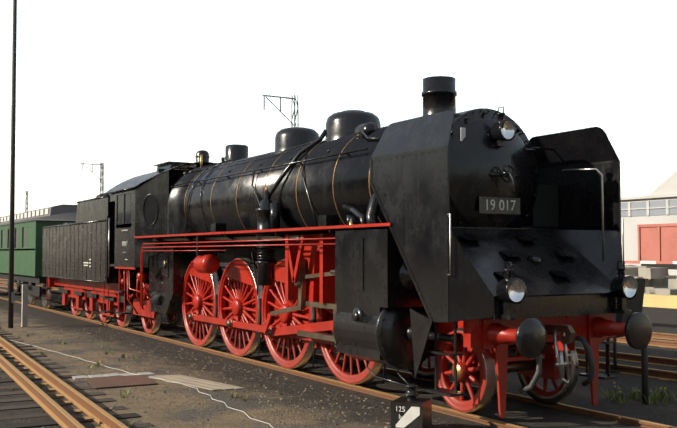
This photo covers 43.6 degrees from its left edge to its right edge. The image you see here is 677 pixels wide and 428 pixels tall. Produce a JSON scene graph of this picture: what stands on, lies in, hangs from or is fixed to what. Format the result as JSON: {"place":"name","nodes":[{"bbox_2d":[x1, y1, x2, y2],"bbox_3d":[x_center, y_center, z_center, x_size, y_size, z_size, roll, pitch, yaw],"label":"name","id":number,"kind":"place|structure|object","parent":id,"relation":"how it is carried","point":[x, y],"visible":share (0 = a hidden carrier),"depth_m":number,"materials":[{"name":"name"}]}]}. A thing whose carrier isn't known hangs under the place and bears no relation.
{"place":"outdoors","nodes":[
{"label":"outdoors","id":0,"kind":"place"},
{"bbox_2d":[0,326,154,427],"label":"track","id":1,"kind":"structure","parent":0,"point":[57,413],"depth_m":11.87,"materials":[{"name":"brown wood"}]},
{"bbox_2d":[0,275,676,427],"bbox_3d":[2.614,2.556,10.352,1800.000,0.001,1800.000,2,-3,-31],"label":"ground","id":2,"kind":"structure","parent":0,"point":[179,409],"depth_m":12.98,"materials":[{"name":"grey gravel"}]},
{"bbox_2d":[8,0,27,327],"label":"yard pole","id":3,"kind":"object","parent":2,"relation":"on","point":[11,302],"visible":1,"depth_m":23.70,"materials":[{"name":"grey metal"}]},
{"bbox_2d":[16,191,27,211],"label":"catenary mast","id":4,"kind":"object","parent":2,"relation":"on","point":[26,197],"visible":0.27,"depth_m":89.52,"materials":[{"name":"grey metal"}]},
{"bbox_2d":[0,204,84,308],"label":"green coach","id":5,"kind":"object","parent":2,"relation":"on","point":[28,234],"visible":0.4,"depth_m":30.80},
{"bbox_2d":[81,162,103,194],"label":"catenary mast","id":6,"kind":"object","parent":2,"relation":"on","point":[101,164],"visible":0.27,"depth_m":61.64,"materials":[{"name":"grey metal"}]},
{"bbox_2d":[7,339,273,427],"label":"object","id":7,"kind":"object","parent":2,"relation":"on","point":[111,380],"visible":0.92,"depth_m":13.64,"materials":[{"name":"grey concrete"}]},
{"bbox_2d":[0,328,453,427],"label":"loose stones","id":8,"kind":"object","parent":2,"relation":"on","point":[168,371],"visible":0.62,"depth_m":13.87,"materials":[{"name":"grey gravel"}]},
{"bbox_2d":[262,94,298,126],"bbox_3d":[-2.400,-0.651,34.853,1.659,8.686,0.495,2,-3,-31],"label":"catenary mast","id":9,"kind":"object","parent":2,"relation":"on","point":[297,112],"visible":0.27,"depth_m":35.23,"materials":[{"name":"grey metal"}]},
{"bbox_2d":[0,289,676,427],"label":"track","id":10,"kind":"structure","parent":2,"relation":"on","point":[560,406],"depth_m":12.87,"materials":[{"name":"brown metal"}]},
{"bbox_2d":[42,194,181,327],"bbox_3d":[-6.581,1.354,25.583,3.060,3.714,8.780,2,-3,-31],"label":"tender","id":11,"kind":"object","parent":10,"relation":"on","point":[78,260],"visible":0.56,"depth_m":23.64,"materials":[{"name":"black metal"}]},
{"bbox_2d":[102,76,651,417],"bbox_3d":[-0.919,0.491,16.278,3.180,4.578,14.875,2,-3,-31],"label":"locomotive","id":12,"kind":"object","parent":10,"relation":"on","point":[358,238],"visible":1,"depth_m":11.56,"materials":[{"name":"black metal"}]},
{"bbox_2d":[486,199,514,209],"bbox_3d":[2.164,-0.119,11.255,0.513,0.140,0.006,2,-3,-31],"label":"locomotive number","id":13,"kind":"object","parent":12,"relation":"attached to","point":[499,204],"visible":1,"depth_m":11.24,"materials":[{"name":"white paint"}]},
{"bbox_2d":[9,334,676,427],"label":"weeds","id":14,"kind":"object","parent":2,"relation":"on","point":[654,398],"visible":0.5,"depth_m":11.95,"materials":[{"name":"green plant"}]},
{"bbox_2d":[391,384,432,427],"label":"switch lantern","id":15,"kind":"object","parent":2,"relation":"on","point":[417,413],"visible":1,"depth_m":9.80,"materials":[{"name":"black paint"}]},
{"bbox_2d":[605,278,648,403],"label":"trackside posts","id":16,"kind":"object","parent":2,"relation":"on","point":[635,305],"visible":0.38,"depth_m":14.73,"materials":[{"name":"grey metal"}]},
{"bbox_2d":[624,265,676,294],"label":"stone blocks","id":17,"kind":"structure","parent":2,"relation":"on","point":[657,281],"depth_m":39.13,"materials":[{"name":"white stone"}]},
{"bbox_2d":[625,223,676,269],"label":"garage door","id":18,"kind":"structure","parent":2,"relation":"on","point":[657,245],"depth_m":44.73,"materials":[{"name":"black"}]},
{"bbox_2d":[643,294,676,308],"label":"platform","id":19,"kind":"structure","parent":2,"relation":"on","point":[659,301],"depth_m":22.53,"materials":[{"name":"yellow paint"}]},
{"bbox_2d":[0,281,676,380],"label":"track","id":20,"kind":"structure","parent":0,"point":[655,373],"depth_m":15.50,"materials":[{"name":"brown metal"}]},
{"bbox_2d":[0,278,676,347],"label":"pavement","id":21,"kind":"structure","parent":0,"point":[663,343],"depth_m":19.66,"materials":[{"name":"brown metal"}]},
{"bbox_2d":[0,0,676,216],"label":"sky","id":22,"kind":"structure","parent":0,"point":[131,87],"materials":[{"name":"white"}]},
{"bbox_2d":[621,171,676,275],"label":"factory building","id":23,"kind":"structure","parent":0,"point":[658,205],"depth_m":81.47,"materials":[{"name":"white paint"}]}
]}

